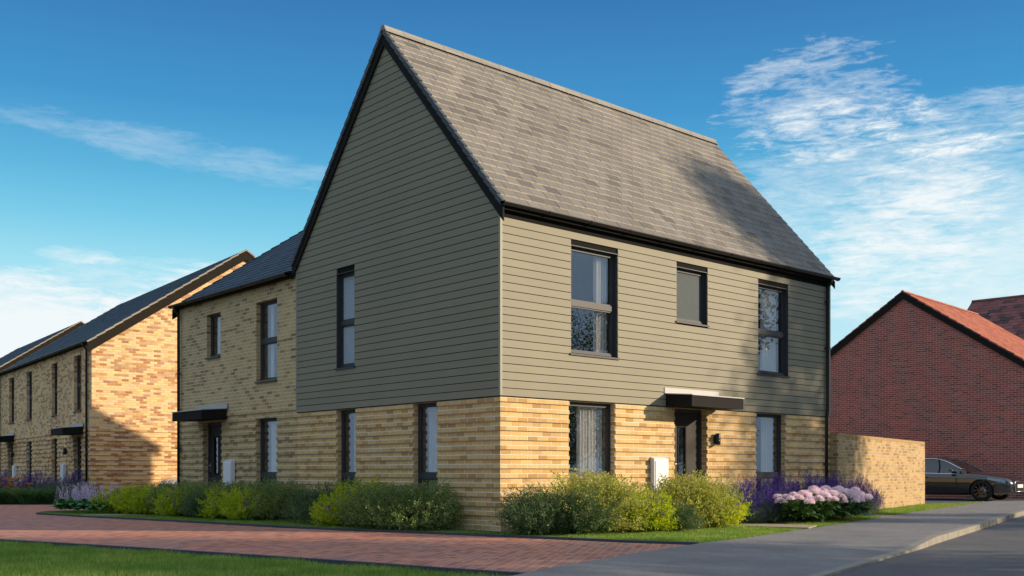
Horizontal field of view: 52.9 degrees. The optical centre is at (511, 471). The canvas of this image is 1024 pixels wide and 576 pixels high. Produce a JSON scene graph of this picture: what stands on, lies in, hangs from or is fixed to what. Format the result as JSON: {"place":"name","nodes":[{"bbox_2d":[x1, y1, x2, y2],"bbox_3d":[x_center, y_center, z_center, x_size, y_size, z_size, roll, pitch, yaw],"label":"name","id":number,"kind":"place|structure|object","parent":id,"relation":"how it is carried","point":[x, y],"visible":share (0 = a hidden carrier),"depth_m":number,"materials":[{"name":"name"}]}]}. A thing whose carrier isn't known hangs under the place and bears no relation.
{"place":"outdoors","nodes":[
{"label":"outdoors","id":0,"kind":"place"},
{"bbox_2d":[5,487,46,502],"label":"ornamental grass","id":1,"kind":"object","parent":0,"point":[23,498],"depth_m":30.23,"materials":[{"name":"green plant"}]},
{"bbox_2d":[0,503,52,503],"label":"planting bed","id":2,"kind":"object","parent":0,"point":[26,503],"visible":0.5,"depth_m":30.33,"materials":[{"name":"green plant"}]},
{"bbox_2d":[0,488,15,502],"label":"ornamental grass","id":3,"kind":"object","parent":2,"relation":"on","point":[2,500],"depth_m":30.30,"materials":[{"name":"green plant"}]},
{"bbox_2d":[0,469,18,487],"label":"purple salvia","id":4,"kind":"object","parent":2,"relation":"on","point":[6,474],"visible":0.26,"depth_m":31.74,"materials":[{"name":"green plant"}]},
{"bbox_2d":[0,487,35,502],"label":"ornamental grass","id":5,"kind":"object","parent":2,"relation":"on","point":[11,499],"depth_m":30.34,"materials":[{"name":"green plant"}]},
{"bbox_2d":[4,477,36,489],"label":"orange flower clump","id":6,"kind":"object","parent":2,"relation":"on","point":[27,483],"visible":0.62,"depth_m":30.90,"materials":[{"name":"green plant"}]},
{"bbox_2d":[10,474,31,490],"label":"purple salvia","id":7,"kind":"object","parent":2,"relation":"on","point":[20,483],"visible":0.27,"depth_m":31.57,"materials":[{"name":"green plant"}]},
{"bbox_2d":[15,471,42,490],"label":"purple salvia","id":8,"kind":"object","parent":2,"relation":"on","point":[29,477],"visible":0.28,"depth_m":31.79,"materials":[{"name":"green plant"}]},
{"bbox_2d":[19,488,50,502],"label":"ornamental grass","id":9,"kind":"object","parent":2,"relation":"on","point":[38,499],"depth_m":30.33,"materials":[{"name":"green plant"}]},
{"bbox_2d":[22,468,57,488],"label":"purple salvia","id":10,"kind":"object","parent":2,"relation":"on","point":[34,480],"visible":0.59,"depth_m":31.49,"materials":[{"name":"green plant"}]},
{"bbox_2d":[35,480,80,502],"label":"dark leaved shrub","id":11,"kind":"object","parent":2,"relation":"on","point":[54,488],"visible":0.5,"depth_m":30.42,"materials":[{"name":"green plant"}]},
{"bbox_2d":[41,488,76,501],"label":"ornamental grass","id":12,"kind":"object","parent":2,"relation":"on","point":[58,495],"depth_m":30.32,"materials":[{"name":"plant"}]},
{"bbox_2d":[52,469,84,487],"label":"purple salvia","id":13,"kind":"object","parent":2,"relation":"on","point":[73,480],"visible":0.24,"depth_m":32.16,"materials":[{"name":"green plant"}]},
{"bbox_2d":[54,471,83,484],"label":"purple salvia","id":14,"kind":"object","parent":2,"relation":"on","point":[72,477],"visible":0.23,"depth_m":31.61,"materials":[{"name":"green plant"}]},
{"bbox_2d":[61,479,99,499],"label":"dark leaved shrub","id":15,"kind":"object","parent":2,"relation":"on","point":[76,485],"visible":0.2,"depth_m":30.75,"materials":[{"name":"purple plant"}]},
{"bbox_2d":[33,488,54,502],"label":"ornamental grass","id":16,"kind":"object","parent":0,"point":[46,501],"depth_m":30.49,"materials":[{"name":"green plant"}]},
{"bbox_2d":[0,539,508,575],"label":"verge lawn","id":17,"kind":"structure","parent":0,"point":[187,557],"depth_m":10.53,"materials":[{"name":"green plant"}]},
{"bbox_2d":[0,539,525,575],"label":"verge edging","id":18,"kind":"object","parent":17,"relation":"on","point":[448,569],"visible":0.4,"depth_m":11.32,"materials":[{"name":"grey concrete"}]},
{"bbox_2d":[0,505,684,571],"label":"driveway paving","id":19,"kind":"structure","parent":0,"point":[22,522],"depth_m":13.94,"materials":[{"name":"red brick"}]},
{"bbox_2d":[159,477,176,486],"bbox_3d":[-7.399,0.246,29.145,5.003,1.427,2.184,0,0,-42],"label":"parked car","id":20,"kind":"object","parent":19,"relation":"on","point":[174,479],"visible":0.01,"depth_m":27.69,"materials":[{"name":"white paint"}]},
{"bbox_2d":[0,504,922,538],"bbox_3d":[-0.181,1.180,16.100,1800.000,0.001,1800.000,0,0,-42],"label":"ground","id":21,"kind":"structure","parent":0,"point":[40,504],"depth_m":36.77,"materials":[{"name":"red brick"}]},
{"bbox_2d":[0,321,84,371],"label":"semi detached house","id":22,"kind":"structure","parent":21,"relation":"on","point":[15,356],"depth_m":50.66,"materials":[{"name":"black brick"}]},
{"bbox_2d":[0,249,255,504],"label":"semi detached house","id":23,"kind":"structure","parent":21,"relation":"on","point":[94,400],"depth_m":32.97,"materials":[{"name":"beige brick"}]},
{"bbox_2d":[8,378,13,423],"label":"window","id":24,"kind":"structure","parent":23,"relation":"in","point":[12,378],"depth_m":41.11,"materials":[{"name":"black glass"}]},
{"bbox_2d":[25,372,31,420],"bbox_3d":[-17.906,-2.803,38.319,0.220,1.815,0.850,0,0,-37],"label":"window","id":25,"kind":"structure","parent":23,"relation":"in","point":[30,372],"depth_m":38.64,"materials":[{"name":"black glass"}]},
{"bbox_2d":[30,442,31,476],"bbox_3d":[-17.848,-0.230,38.363,0.074,1.780,0.850,0,0,-37],"label":"window","id":26,"kind":"structure","parent":23,"relation":"in","point":[30,442],"depth_m":38.64,"materials":[{"name":"black glass"}]},
{"bbox_2d":[50,364,56,416],"bbox_3d":[-15.630,-2.803,35.307,0.220,1.815,0.780,0,0,-37],"label":"window","id":27,"kind":"structure","parent":23,"relation":"in","point":[55,364],"depth_m":35.60,"materials":[{"name":"black glass"}]},
{"bbox_2d":[55,439,56,478],"bbox_3d":[-15.572,-0.230,35.352,0.074,1.780,0.780,0,0,-37],"label":"window","id":28,"kind":"structure","parent":23,"relation":"in","point":[55,439],"depth_m":35.60,"materials":[{"name":"black glass"}]},
{"bbox_2d":[72,356,80,412],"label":"window","id":29,"kind":"structure","parent":23,"relation":"in","point":[79,357],"depth_m":33.28,"materials":[{"name":"black glass"}]},
{"bbox_2d":[78,437,80,481],"bbox_3d":[-13.815,-0.095,32.956,0.220,2.050,0.940,0,0,-37],"label":"door","id":30,"kind":"structure","parent":23,"relation":"in","point":[79,438],"depth_m":33.26,"materials":[{"name":"black wood"}]},
{"bbox_2d":[829,290,1023,498],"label":"red brick house","id":31,"kind":"structure","parent":21,"relation":"on","point":[940,379],"depth_m":37.18,"materials":[{"name":"brick"}]},
{"bbox_2d":[967,295,1023,339],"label":"red roofed house","id":32,"kind":"structure","parent":21,"relation":"on","point":[1006,313],"depth_m":49.83,"materials":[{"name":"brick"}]},
{"bbox_2d":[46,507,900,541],"bbox_3d":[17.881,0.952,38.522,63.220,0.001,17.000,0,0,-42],"label":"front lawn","id":33,"kind":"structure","parent":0,"point":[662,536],"depth_m":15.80,"materials":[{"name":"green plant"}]},
{"bbox_2d":[168,230,302,517],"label":"attached house","id":34,"kind":"structure","parent":33,"relation":"on","point":[234,416],"depth_m":22.79,"materials":[{"name":"beige brick"}]},
{"bbox_2d":[205,313,220,359],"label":"window","id":35,"kind":"structure","parent":34,"relation":"in","point":[215,319],"depth_m":23.97,"materials":[{"name":"black glass"}]},
{"bbox_2d":[208,422,221,486],"bbox_3d":[-6.685,-0.100,23.885,0.610,2.060,0.960,0,0,-42],"label":"door","id":36,"kind":"structure","parent":34,"relation":"in","point":[214,429],"depth_m":23.98,"materials":[{"name":"black wood"}]},
{"bbox_2d":[254,299,276,383],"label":"window","id":37,"kind":"structure","parent":34,"relation":"in","point":[268,309],"depth_m":22.17,"materials":[{"name":"black glass"}]},
{"bbox_2d":[261,418,276,487],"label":"window","id":38,"kind":"structure","parent":34,"relation":"in","point":[268,426],"depth_m":22.13,"materials":[{"name":"black glass"}]},
{"bbox_2d":[36,510,698,544],"bbox_3d":[-4.893,1.009,21.399,10.483,0.162,18.918,0,0,-14],"label":"lawn edging","id":39,"kind":"object","parent":33,"relation":"on","point":[493,535],"visible":0.21,"depth_m":16.18,"materials":[{"name":"grey concrete"}]},
{"bbox_2d":[40,510,851,542],"bbox_3d":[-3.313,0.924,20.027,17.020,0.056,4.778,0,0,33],"label":"front grass","id":40,"kind":"structure","parent":33,"relation":"on","point":[737,532],"depth_m":16.29,"materials":[{"name":"green plant"}]},
{"bbox_2d":[49,483,76,509],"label":"hosta","id":41,"kind":"object","parent":40,"relation":"on","point":[60,502],"visible":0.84,"depth_m":23.63,"materials":[{"name":"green plant"}]},
{"bbox_2d":[60,482,88,510],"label":"hosta","id":42,"kind":"object","parent":40,"relation":"on","point":[71,503],"visible":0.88,"depth_m":23.37,"materials":[{"name":"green plant"}]},
{"bbox_2d":[75,481,101,509],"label":"hosta","id":43,"kind":"object","parent":40,"relation":"on","point":[85,491],"visible":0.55,"depth_m":23.74,"materials":[{"name":"purple plant"}]},
{"bbox_2d":[75,482,104,510],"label":"hosta","id":44,"kind":"object","parent":40,"relation":"on","point":[87,505],"visible":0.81,"depth_m":23.03,"materials":[{"name":"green plant"}]},
{"bbox_2d":[94,483,121,510],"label":"hosta","id":45,"kind":"object","parent":40,"relation":"on","point":[103,505],"visible":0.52,"depth_m":22.83,"materials":[{"name":"green plant"}]},
{"bbox_2d":[90,485,130,512],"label":"lime shrub","id":46,"kind":"object","parent":40,"relation":"on","point":[100,497],"visible":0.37,"depth_m":22.89,"materials":[{"name":"green plant"}]},
{"bbox_2d":[105,485,148,513],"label":"lime shrub","id":47,"kind":"object","parent":40,"relation":"on","point":[121,505],"visible":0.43,"depth_m":22.60,"materials":[{"name":"green plant"}]},
{"bbox_2d":[124,486,159,513],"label":"lime shrub","id":48,"kind":"object","parent":40,"relation":"on","point":[137,505],"visible":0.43,"depth_m":22.31,"materials":[{"name":"green plant"}]},
{"bbox_2d":[139,477,200,514],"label":"round shrub","id":49,"kind":"object","parent":40,"relation":"on","point":[161,488],"visible":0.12,"depth_m":22.24,"materials":[{"name":"green plant"}]},
{"bbox_2d":[149,485,203,515],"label":"lime shrub","id":50,"kind":"object","parent":40,"relation":"on","point":[164,500],"visible":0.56,"depth_m":21.50,"materials":[{"name":"green plant"}]},
{"bbox_2d":[177,490,212,517],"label":"dark leaved shrub","id":51,"kind":"object","parent":40,"relation":"on","point":[191,508],"visible":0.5,"depth_m":20.75,"materials":[{"name":"green plant"}]},
{"bbox_2d":[169,477,230,516],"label":"round shrub","id":52,"kind":"object","parent":40,"relation":"on","point":[197,487],"visible":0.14,"depth_m":21.43,"materials":[{"name":"green plant"}]},
{"bbox_2d":[195,484,247,518],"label":"lime shrub","id":53,"kind":"object","parent":40,"relation":"on","point":[211,508],"visible":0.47,"depth_m":20.29,"materials":[{"name":"green plant"}]},
{"bbox_2d":[200,476,278,518],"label":"round shrub","id":54,"kind":"object","parent":40,"relation":"on","point":[240,486],"visible":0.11,"depth_m":20.79,"materials":[{"name":"green plant"}]},
{"bbox_2d":[215,486,281,519],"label":"lime shrub","id":55,"kind":"object","parent":40,"relation":"on","point":[240,510],"visible":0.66,"depth_m":19.80,"materials":[{"name":"green plant"}]},
{"bbox_2d":[227,476,310,519],"bbox_3d":[-4.638,0.524,20.206,1.852,0.888,1.782,0,0,-21],"label":"round shrub","id":56,"kind":"object","parent":40,"relation":"on","point":[275,491],"visible":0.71,"depth_m":19.79,"materials":[{"name":"green plant"}]},
{"bbox_2d":[280,479,353,523],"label":"dark leaved shrub","id":57,"kind":"object","parent":40,"relation":"on","point":[306,504],"visible":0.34,"depth_m":18.49,"materials":[{"name":"green plant"}]},
{"bbox_2d":[309,486,366,526],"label":"lime shrub","id":58,"kind":"object","parent":40,"relation":"on","point":[322,510],"visible":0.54,"depth_m":17.52,"materials":[{"name":"green plant"}]},
{"bbox_2d":[327,475,394,525],"bbox_3d":[-2.519,0.516,17.986,1.499,0.907,1.716,0,0,-12],"label":"round shrub","id":59,"kind":"object","parent":40,"relation":"on","point":[339,487],"visible":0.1,"depth_m":17.72,"materials":[{"name":"green plant"}]},
{"bbox_2d":[330,477,428,529],"bbox_3d":[-2.135,0.533,17.189,1.743,0.868,1.811,0,0,-26],"label":"round shrub","id":60,"kind":"object","parent":40,"relation":"on","point":[353,514],"visible":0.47,"depth_m":16.86,"materials":[{"name":"green plant"}]},
{"bbox_2d":[358,477,468,530],"bbox_3d":[-1.538,0.524,16.789,1.782,0.888,1.852,0,0,11],"label":"round shrub","id":61,"kind":"object","parent":40,"relation":"on","point":[439,516],"visible":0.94,"depth_m":16.48,"materials":[{"name":"green plant"}]},
{"bbox_2d":[489,482,578,534],"bbox_3d":[0.336,0.562,15.446,1.312,0.838,1.718,0,0,31],"label":"dark leaved shrub","id":62,"kind":"object","parent":40,"relation":"on","point":[520,514],"visible":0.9,"depth_m":15.14,"materials":[{"name":"green plant"}]},
{"bbox_2d":[530,481,627,534],"bbox_3d":[0.938,0.562,15.477,1.312,0.838,1.718,0,0,-43],"label":"dark leaved shrub","id":63,"kind":"object","parent":40,"relation":"on","point":[584,524],"visible":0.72,"depth_m":15.21,"materials":[{"name":"green plant"}]},
{"bbox_2d":[536,466,670,533],"bbox_3d":[1.297,0.404,15.888,2.296,1.106,2.025,0,0,-42],"label":"round shrub","id":64,"kind":"object","parent":40,"relation":"on","point":[612,487],"visible":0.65,"depth_m":15.61,"materials":[{"name":"green plant"}]},
{"bbox_2d":[614,486,685,531],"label":"lime shrub","id":65,"kind":"object","parent":40,"relation":"on","point":[660,520],"visible":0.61,"depth_m":15.95,"materials":[{"name":"green plant"}]},
{"bbox_2d":[660,498,707,530],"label":"dark leaved shrub","id":66,"kind":"object","parent":40,"relation":"on","point":[688,519],"visible":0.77,"depth_m":16.25,"materials":[{"name":"green plant"}]},
{"bbox_2d":[641,468,752,529],"bbox_3d":[2.993,0.420,17.221,2.050,1.073,1.924,0,0,12],"label":"round shrub","id":67,"kind":"object","parent":40,"relation":"on","point":[683,487],"visible":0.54,"depth_m":16.90,"materials":[{"name":"green plant"}]},
{"bbox_2d":[686,485,753,527],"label":"lime shrub","id":68,"kind":"object","parent":40,"relation":"on","point":[743,510],"visible":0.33,"depth_m":17.13,"materials":[{"name":"green plant"}]},
{"bbox_2d":[718,475,761,520],"bbox_3d":[4.193,0.501,19.246,0.948,0.894,1.018,0,0,23],"label":"purple salvia","id":69,"kind":"object","parent":40,"relation":"on","point":[743,490],"visible":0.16,"depth_m":19.18,"materials":[{"name":"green plant"}]},
{"bbox_2d":[729,485,757,521],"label":"purple salvia","id":70,"kind":"object","parent":40,"relation":"on","point":[744,498],"visible":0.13,"depth_m":19.01,"materials":[{"name":"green plant"}]},
{"bbox_2d":[739,491,767,522],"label":"purple salvia","id":71,"kind":"object","parent":40,"relation":"on","point":[756,514],"visible":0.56,"depth_m":18.49,"materials":[{"name":"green plant"}]},
{"bbox_2d":[732,473,776,519],"bbox_3d":[4.595,0.487,19.680,1.051,0.922,0.978,0,0,38],"label":"purple salvia","id":72,"kind":"object","parent":40,"relation":"on","point":[754,490],"visible":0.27,"depth_m":19.64,"materials":[{"name":"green plant"}]},
{"bbox_2d":[747,488,781,523],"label":"purple salvia","id":73,"kind":"object","parent":40,"relation":"on","point":[772,506],"visible":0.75,"depth_m":18.64,"materials":[{"name":"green plant"}]},
{"bbox_2d":[751,474,800,520],"bbox_3d":[5.104,0.477,19.799,1.072,0.940,0.998,0,0,-36],"label":"purple salvia","id":74,"kind":"object","parent":40,"relation":"on","point":[776,486],"visible":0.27,"depth_m":19.73,"materials":[{"name":"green plant"}]},
{"bbox_2d":[759,486,793,521],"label":"purple salvia","id":75,"kind":"object","parent":40,"relation":"on","point":[771,500],"visible":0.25,"depth_m":19.02,"materials":[{"name":"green plant"}]},
{"bbox_2d":[756,472,808,518],"bbox_3d":[5.317,0.454,20.291,1.048,0.988,1.126,0,0,-21],"label":"purple salvia","id":76,"kind":"object","parent":40,"relation":"on","point":[788,483],"visible":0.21,"depth_m":20.20,"materials":[{"name":"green plant"}]},
{"bbox_2d":[770,490,822,521],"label":"pink flowering plant","id":77,"kind":"object","parent":40,"relation":"on","point":[790,507],"visible":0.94,"depth_m":18.45,"materials":[{"name":"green plant"}]},
{"bbox_2d":[782,468,829,517],"bbox_3d":[6.042,0.441,20.929,1.078,1.016,1.158,0,0,10],"label":"purple salvia","id":78,"kind":"object","parent":40,"relation":"on","point":[816,477],"visible":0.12,"depth_m":20.95,"materials":[{"name":"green plant"}]},
{"bbox_2d":[788,474,837,518],"bbox_3d":[5.862,0.477,20.376,1.072,0.940,0.998,0,0,-5],"label":"purple salvia","id":79,"kind":"object","parent":40,"relation":"on","point":[809,483],"visible":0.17,"depth_m":20.33,"materials":[{"name":"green plant"}]},
{"bbox_2d":[784,487,842,521],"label":"pink flowering plant","id":80,"kind":"object","parent":40,"relation":"on","point":[824,507],"visible":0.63,"depth_m":18.64,"materials":[{"name":"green plant"}]},
{"bbox_2d":[796,485,850,518],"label":"pink flowering plant","id":81,"kind":"object","parent":40,"relation":"on","point":[839,495],"visible":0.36,"depth_m":19.15,"materials":[{"name":"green plant"}]},
{"bbox_2d":[823,472,853,516],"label":"purple salvia","id":82,"kind":"object","parent":40,"relation":"on","point":[836,481],"visible":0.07,"depth_m":21.53,"materials":[{"name":"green plant"}]},
{"bbox_2d":[821,485,861,518],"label":"pink flowering plant","id":83,"kind":"object","parent":40,"relation":"on","point":[849,502],"visible":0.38,"depth_m":19.51,"materials":[{"name":"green plant"}]},
{"bbox_2d":[820,471,862,517],"bbox_3d":[6.601,0.454,21.031,1.126,0.988,1.048,0,0,26],"label":"purple salvia","id":84,"kind":"object","parent":40,"relation":"on","point":[830,482],"visible":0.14,"depth_m":20.96,"materials":[{"name":"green plant"}]},
{"bbox_2d":[835,485,869,517],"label":"pink flowering plant","id":85,"kind":"object","parent":40,"relation":"on","point":[861,499],"visible":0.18,"depth_m":19.94,"materials":[{"name":"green plant"}]},
{"bbox_2d":[842,487,874,517],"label":"pink flowering plant","id":86,"kind":"object","parent":40,"relation":"on","point":[862,494],"visible":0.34,"depth_m":20.41,"materials":[{"name":"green plant"}]},
{"bbox_2d":[290,25,840,531],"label":"corner house","id":87,"kind":"structure","parent":33,"relation":"on","point":[508,279],"depth_m":18.52,"materials":[{"name":"wood"}]},
{"bbox_2d":[334,270,356,369],"bbox_3d":[-3.093,-2.848,19.445,0.180,1.827,0.690,0,0,-42],"label":"window","id":88,"kind":"structure","parent":87,"relation":"in","point":[345,280],"depth_m":19.59,"materials":[{"name":"black glass"}]},
{"bbox_2d":[341,409,355,489],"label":"window","id":89,"kind":"structure","parent":87,"relation":"in","point":[348,463],"depth_m":19.73,"materials":[{"name":"black glass"}]},
{"bbox_2d":[418,403,437,511],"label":"window","id":90,"kind":"structure","parent":87,"relation":"in","point":[427,413],"depth_m":17.86,"materials":[{"name":"black glass"}]},
{"bbox_2d":[569,402,609,503],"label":"window","id":91,"kind":"structure","parent":87,"relation":"in","point":[589,426],"depth_m":17.87,"materials":[{"name":"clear glass"}]},
{"bbox_2d":[570,245,619,359],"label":"window","id":92,"kind":"structure","parent":87,"relation":"in","point":[594,273],"depth_m":17.94,"materials":[{"name":"clear glass"}]},
{"bbox_2d":[674,408,701,503],"bbox_3d":[3.147,-0.120,19.431,0.960,2.100,0.610,0,0,-42],"label":"door","id":93,"kind":"structure","parent":87,"relation":"in","point":[687,422],"depth_m":19.44,"materials":[{"name":"black wood"}]},
{"bbox_2d":[676,266,709,326],"bbox_3d":[3.325,-3.253,19.260,0.980,1.037,0.180,0,0,-42],"label":"window","id":94,"kind":"structure","parent":87,"relation":"in","point":[692,285],"depth_m":19.38,"materials":[{"name":"grey glass"}]},
{"bbox_2d":[756,414,780,494],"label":"window","id":95,"kind":"structure","parent":87,"relation":"in","point":[768,426],"depth_m":21.32,"materials":[{"name":"grey glass"}]},
{"bbox_2d":[757,283,789,377],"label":"window","id":96,"kind":"structure","parent":87,"relation":"in","point":[772,316],"depth_m":21.32,"materials":[{"name":"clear glass"}]},
{"bbox_2d":[727,522,816,528],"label":"slab path","id":97,"kind":"structure","parent":33,"relation":"on","point":[781,525],"depth_m":17.79,"materials":[{"name":"grey concrete"}]},
{"bbox_2d":[750,515,880,525],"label":"grass","id":98,"kind":"structure","parent":33,"relation":"on","point":[840,520],"depth_m":19.36,"materials":[{"name":"green plant"}]},
{"bbox_2d":[838,472,886,515],"bbox_3d":[7.285,0.477,21.767,0.998,0.940,1.072,0,0,-33],"label":"purple salvia","id":99,"kind":"object","parent":33,"relation":"on","point":[874,502],"visible":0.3,"depth_m":21.60,"materials":[{"name":"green plant"}]},
{"bbox_2d":[847,514,902,516],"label":"slab path","id":100,"kind":"structure","parent":33,"relation":"on","point":[882,515],"depth_m":21.83,"materials":[{"name":"grey concrete"}]},
{"bbox_2d":[829,433,924,508],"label":"garden wall","id":101,"kind":"structure","parent":33,"relation":"on","point":[893,470],"depth_m":26.30,"materials":[{"name":"brick"}]},
{"bbox_2d":[863,501,983,514],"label":"front grass","id":102,"kind":"structure","parent":33,"relation":"on","point":[906,509],"depth_m":26.11,"materials":[{"name":"green plant"}]},
{"bbox_2d":[0,0,1023,357],"label":"sky","id":103,"kind":"structure","parent":0,"point":[146,145],"materials":[{"name":"blue"}]},
{"bbox_2d":[513,499,1023,575],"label":"footpath","id":104,"kind":"structure","parent":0,"point":[806,552],"depth_m":12.77,"materials":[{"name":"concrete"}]},
{"bbox_2d":[847,476,884,513],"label":"purple salvia","id":105,"kind":"object","parent":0,"point":[878,508],"visible":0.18,"depth_m":22.21,"materials":[{"name":"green plant"}]},
{"bbox_2d":[832,515,1023,575],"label":"road","id":106,"kind":"structure","parent":0,"point":[996,550],"depth_m":12.32,"materials":[{"name":"grey asphalt"}]},
{"bbox_2d":[807,510,1023,575],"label":"kerb","id":107,"kind":"structure","parent":106,"relation":"on","point":[928,541],"depth_m":14.46,"materials":[{"name":"concrete"}]},
{"bbox_2d":[925,498,996,503],"bbox_3d":[12.946,0.946,49.007,26.700,0.001,28.160,0,0,-42],"label":"parking area","id":108,"kind":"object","parent":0,"point":[943,500],"depth_m":33.54,"materials":[{"name":"asphalt"}]},
{"bbox_2d":[925,457,1023,500],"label":"parked car","id":109,"kind":"object","parent":108,"relation":"on","point":[948,476],"visible":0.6,"depth_m":33.32,"materials":[{"name":"black paint"}]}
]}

